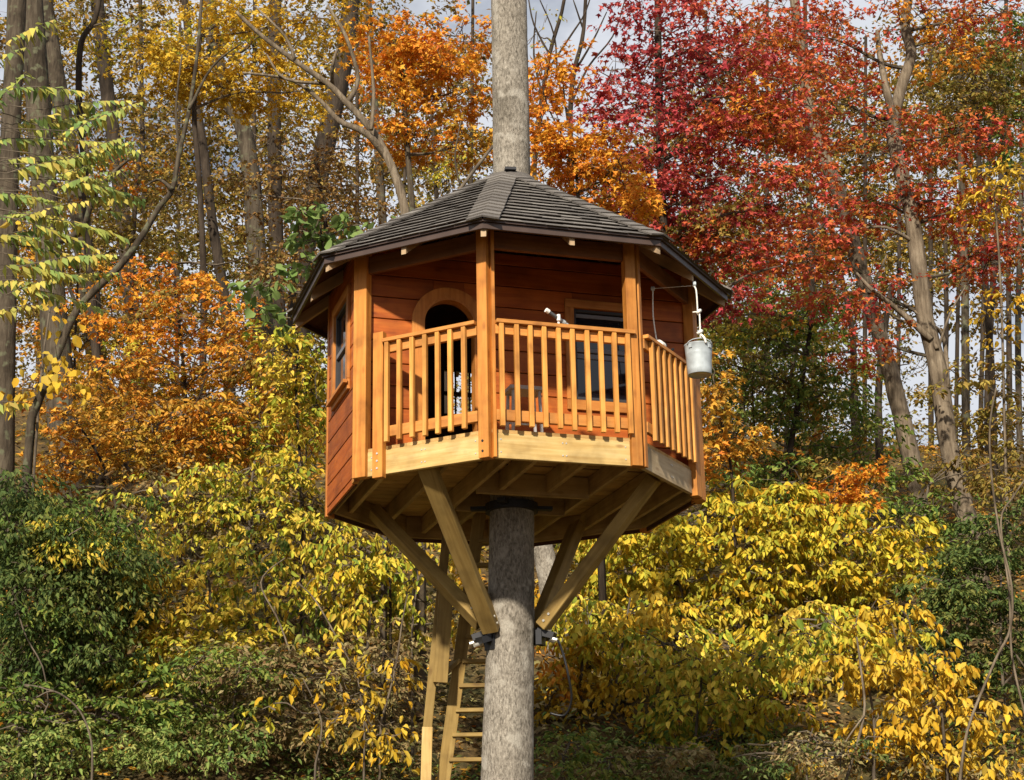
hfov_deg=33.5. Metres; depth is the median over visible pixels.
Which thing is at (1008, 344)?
tree
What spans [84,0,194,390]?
tree
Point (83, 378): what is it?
orange maple
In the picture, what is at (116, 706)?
bush
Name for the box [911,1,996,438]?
tree
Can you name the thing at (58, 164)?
frond tree
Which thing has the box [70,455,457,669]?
brush
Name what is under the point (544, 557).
tree
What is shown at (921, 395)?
thicket
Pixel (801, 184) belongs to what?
tree
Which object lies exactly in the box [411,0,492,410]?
tree
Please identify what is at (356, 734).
bush
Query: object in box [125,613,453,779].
brush
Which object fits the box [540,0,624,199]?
tree
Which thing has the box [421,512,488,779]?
ladder
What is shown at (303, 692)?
bare shrub
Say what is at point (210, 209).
tree
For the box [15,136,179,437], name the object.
orange maple
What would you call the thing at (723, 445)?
orange maple
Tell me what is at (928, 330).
red maple
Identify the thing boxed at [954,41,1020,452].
tree
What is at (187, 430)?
bush
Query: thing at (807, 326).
tree
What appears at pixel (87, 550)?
bush
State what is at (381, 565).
bush
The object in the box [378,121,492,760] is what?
bare sapling
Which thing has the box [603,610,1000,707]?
bush
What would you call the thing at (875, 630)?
bush
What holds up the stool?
on the treehouse
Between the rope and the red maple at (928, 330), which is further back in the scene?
the red maple at (928, 330)
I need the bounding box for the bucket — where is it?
[684,338,712,378]
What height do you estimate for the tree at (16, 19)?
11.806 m
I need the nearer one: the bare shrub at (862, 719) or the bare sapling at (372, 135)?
the bare shrub at (862, 719)
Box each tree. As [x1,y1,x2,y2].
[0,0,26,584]
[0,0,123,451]
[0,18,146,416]
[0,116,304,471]
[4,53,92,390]
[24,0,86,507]
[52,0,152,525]
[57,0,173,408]
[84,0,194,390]
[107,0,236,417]
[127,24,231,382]
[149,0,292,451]
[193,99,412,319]
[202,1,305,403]
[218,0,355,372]
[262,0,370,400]
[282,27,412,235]
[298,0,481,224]
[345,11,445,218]
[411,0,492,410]
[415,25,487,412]
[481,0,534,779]
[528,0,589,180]
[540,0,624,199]
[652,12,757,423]
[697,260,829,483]
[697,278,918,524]
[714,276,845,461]
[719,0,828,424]
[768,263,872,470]
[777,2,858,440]
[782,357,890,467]
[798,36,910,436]
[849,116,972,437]
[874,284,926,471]
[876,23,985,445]
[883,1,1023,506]
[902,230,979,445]
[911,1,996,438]
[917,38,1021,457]
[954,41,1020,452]
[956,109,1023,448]
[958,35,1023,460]
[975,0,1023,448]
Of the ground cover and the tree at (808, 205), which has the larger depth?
the tree at (808, 205)
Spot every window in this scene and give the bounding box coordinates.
[326,284,350,411]
[442,368,471,415]
[564,298,626,413]
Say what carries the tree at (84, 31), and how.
on the hillside
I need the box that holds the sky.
[0,0,1023,450]
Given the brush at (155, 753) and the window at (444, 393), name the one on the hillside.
the brush at (155, 753)
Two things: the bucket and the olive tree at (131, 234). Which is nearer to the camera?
the bucket
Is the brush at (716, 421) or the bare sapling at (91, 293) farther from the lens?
the brush at (716, 421)
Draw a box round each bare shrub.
[36,691,92,779]
[260,558,320,779]
[297,582,407,779]
[840,637,865,779]
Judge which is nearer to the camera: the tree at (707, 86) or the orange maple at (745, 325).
the orange maple at (745, 325)
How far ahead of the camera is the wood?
60.42 m
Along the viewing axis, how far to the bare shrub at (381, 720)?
16.99 m
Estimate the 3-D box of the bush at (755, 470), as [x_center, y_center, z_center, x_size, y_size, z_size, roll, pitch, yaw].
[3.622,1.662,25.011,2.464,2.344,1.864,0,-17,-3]
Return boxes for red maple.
[703,0,931,523]
[742,0,1023,589]
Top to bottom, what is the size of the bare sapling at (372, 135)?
9.069 m
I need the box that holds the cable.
[550,636,572,716]
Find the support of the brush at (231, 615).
on the hillside
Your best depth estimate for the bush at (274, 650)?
17.11 m
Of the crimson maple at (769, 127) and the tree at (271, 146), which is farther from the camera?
the tree at (271, 146)
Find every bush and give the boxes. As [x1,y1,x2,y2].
[0,463,187,761]
[0,594,210,779]
[60,324,326,607]
[72,528,343,720]
[93,424,353,673]
[121,636,391,779]
[231,634,423,779]
[270,512,486,763]
[534,511,698,608]
[534,584,709,747]
[535,730,714,779]
[580,472,955,648]
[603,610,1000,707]
[614,629,824,768]
[702,422,838,570]
[710,726,898,779]
[739,406,1023,584]
[754,600,1023,779]
[891,465,1023,742]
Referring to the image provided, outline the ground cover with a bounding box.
[0,700,1023,779]
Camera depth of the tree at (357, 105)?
47.42 m
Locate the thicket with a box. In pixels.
[15,187,1023,457]
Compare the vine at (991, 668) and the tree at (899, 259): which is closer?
the vine at (991, 668)
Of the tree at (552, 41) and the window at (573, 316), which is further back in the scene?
the tree at (552, 41)
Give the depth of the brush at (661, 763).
16.74 m
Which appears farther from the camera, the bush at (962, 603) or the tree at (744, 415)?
the tree at (744, 415)
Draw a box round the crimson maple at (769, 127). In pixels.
[565,0,883,598]
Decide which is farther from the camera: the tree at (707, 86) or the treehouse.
the tree at (707, 86)
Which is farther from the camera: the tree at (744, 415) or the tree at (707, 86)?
the tree at (707, 86)
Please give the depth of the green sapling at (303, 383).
20.75 m
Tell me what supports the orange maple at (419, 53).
on the hillside
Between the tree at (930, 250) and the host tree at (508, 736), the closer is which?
the host tree at (508, 736)
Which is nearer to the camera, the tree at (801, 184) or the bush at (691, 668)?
the bush at (691, 668)
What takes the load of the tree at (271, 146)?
on the hillside
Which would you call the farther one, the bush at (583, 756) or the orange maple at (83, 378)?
the orange maple at (83, 378)
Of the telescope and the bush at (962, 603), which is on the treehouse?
the telescope
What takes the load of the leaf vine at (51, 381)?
on the hillside
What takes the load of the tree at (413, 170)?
on the hillside
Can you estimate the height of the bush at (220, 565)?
2.345 m
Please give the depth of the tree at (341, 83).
40.34 m
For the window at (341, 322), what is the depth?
14.47 m
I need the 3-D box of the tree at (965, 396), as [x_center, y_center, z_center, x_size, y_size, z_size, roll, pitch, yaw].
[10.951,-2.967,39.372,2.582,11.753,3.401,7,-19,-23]
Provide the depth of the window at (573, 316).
14.43 m
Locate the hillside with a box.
[0,388,1023,779]
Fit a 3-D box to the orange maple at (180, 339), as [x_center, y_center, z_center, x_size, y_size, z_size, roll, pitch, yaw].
[-4.514,0.472,23.864,3.902,4.863,2.784,0,-17,-3]
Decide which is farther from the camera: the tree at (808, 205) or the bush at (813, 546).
the tree at (808, 205)
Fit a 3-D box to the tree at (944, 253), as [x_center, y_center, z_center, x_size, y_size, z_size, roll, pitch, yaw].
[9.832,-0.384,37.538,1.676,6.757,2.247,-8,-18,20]
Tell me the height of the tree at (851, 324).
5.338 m
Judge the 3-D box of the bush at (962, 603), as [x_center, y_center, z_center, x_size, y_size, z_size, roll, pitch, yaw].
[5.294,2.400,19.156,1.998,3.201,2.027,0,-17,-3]
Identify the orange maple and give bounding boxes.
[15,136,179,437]
[15,401,180,628]
[25,345,326,558]
[51,250,325,571]
[332,0,492,586]
[528,37,666,681]
[698,293,896,505]
[700,349,777,641]
[789,454,891,606]
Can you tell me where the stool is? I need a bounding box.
[505,384,543,431]
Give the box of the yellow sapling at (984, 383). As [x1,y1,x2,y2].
[921,152,1023,589]
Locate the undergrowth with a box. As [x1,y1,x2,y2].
[0,464,1023,766]
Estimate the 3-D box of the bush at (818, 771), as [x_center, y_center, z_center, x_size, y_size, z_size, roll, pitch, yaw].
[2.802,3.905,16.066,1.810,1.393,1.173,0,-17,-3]
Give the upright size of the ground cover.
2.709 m
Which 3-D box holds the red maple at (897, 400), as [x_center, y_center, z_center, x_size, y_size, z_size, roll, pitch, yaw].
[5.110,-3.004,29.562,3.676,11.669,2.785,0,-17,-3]
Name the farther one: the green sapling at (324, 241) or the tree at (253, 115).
the tree at (253, 115)
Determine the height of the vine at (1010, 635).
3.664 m
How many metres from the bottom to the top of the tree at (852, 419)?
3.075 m
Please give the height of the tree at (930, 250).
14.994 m
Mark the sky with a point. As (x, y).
(566, 28)
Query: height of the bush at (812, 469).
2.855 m
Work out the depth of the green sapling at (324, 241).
19.18 m
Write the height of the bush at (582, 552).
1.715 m
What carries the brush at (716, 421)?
on the hillside
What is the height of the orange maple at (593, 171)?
8.582 m
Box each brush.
[0,713,281,779]
[15,351,1023,582]
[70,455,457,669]
[86,600,320,711]
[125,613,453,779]
[534,736,1023,779]
[576,546,978,627]
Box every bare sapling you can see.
[5,0,242,682]
[235,5,426,719]
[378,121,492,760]
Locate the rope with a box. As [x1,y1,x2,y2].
[651,281,706,350]
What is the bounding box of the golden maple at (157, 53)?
[102,0,373,520]
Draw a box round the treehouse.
[286,166,732,650]
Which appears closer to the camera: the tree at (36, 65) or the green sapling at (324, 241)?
the green sapling at (324, 241)
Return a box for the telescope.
[544,308,567,323]
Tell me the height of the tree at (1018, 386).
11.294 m
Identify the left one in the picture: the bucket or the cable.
the cable
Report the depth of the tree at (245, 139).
32.52 m
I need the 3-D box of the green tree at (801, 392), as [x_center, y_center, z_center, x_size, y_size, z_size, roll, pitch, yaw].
[4.448,0.343,27.663,4.049,4.161,2.980,0,-17,-3]
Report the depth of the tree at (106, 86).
37.29 m
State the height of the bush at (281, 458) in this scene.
3.210 m
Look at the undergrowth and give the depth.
19.41 m
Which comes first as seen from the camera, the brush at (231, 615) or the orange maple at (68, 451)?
the brush at (231, 615)
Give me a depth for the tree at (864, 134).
56.54 m
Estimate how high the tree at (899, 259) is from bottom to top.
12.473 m
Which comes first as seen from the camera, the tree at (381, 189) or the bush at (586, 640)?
the bush at (586, 640)
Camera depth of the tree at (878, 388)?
34.06 m
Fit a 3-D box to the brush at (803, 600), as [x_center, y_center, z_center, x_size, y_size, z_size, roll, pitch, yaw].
[3.425,2.748,22.602,5.703,1.274,1.972,0,-17,-3]
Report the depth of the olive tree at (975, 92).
32.55 m
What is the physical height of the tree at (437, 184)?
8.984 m
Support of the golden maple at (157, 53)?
on the hillside
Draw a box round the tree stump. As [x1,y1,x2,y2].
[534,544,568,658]
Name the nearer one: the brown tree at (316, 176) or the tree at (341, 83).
the brown tree at (316, 176)
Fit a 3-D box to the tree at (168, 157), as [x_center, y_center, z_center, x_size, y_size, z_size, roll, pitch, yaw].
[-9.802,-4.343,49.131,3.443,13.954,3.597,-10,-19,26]
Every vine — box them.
[0,220,90,677]
[958,388,1013,779]
[1000,480,1023,713]
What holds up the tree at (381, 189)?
on the hillside
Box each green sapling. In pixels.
[218,201,395,760]
[242,319,326,672]
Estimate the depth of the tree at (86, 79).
55.99 m
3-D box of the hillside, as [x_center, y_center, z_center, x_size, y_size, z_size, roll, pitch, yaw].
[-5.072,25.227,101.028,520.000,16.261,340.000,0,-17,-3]
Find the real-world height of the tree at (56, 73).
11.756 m
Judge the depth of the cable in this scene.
14.04 m
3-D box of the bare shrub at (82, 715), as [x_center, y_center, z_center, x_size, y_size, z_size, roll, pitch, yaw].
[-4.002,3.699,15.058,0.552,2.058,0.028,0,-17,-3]
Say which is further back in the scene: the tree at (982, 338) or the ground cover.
the tree at (982, 338)
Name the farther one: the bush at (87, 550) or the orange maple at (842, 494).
the orange maple at (842, 494)
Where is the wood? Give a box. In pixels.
[0,0,1023,379]
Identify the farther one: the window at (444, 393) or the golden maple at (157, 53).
the golden maple at (157, 53)
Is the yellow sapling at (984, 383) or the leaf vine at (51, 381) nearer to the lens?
the leaf vine at (51, 381)

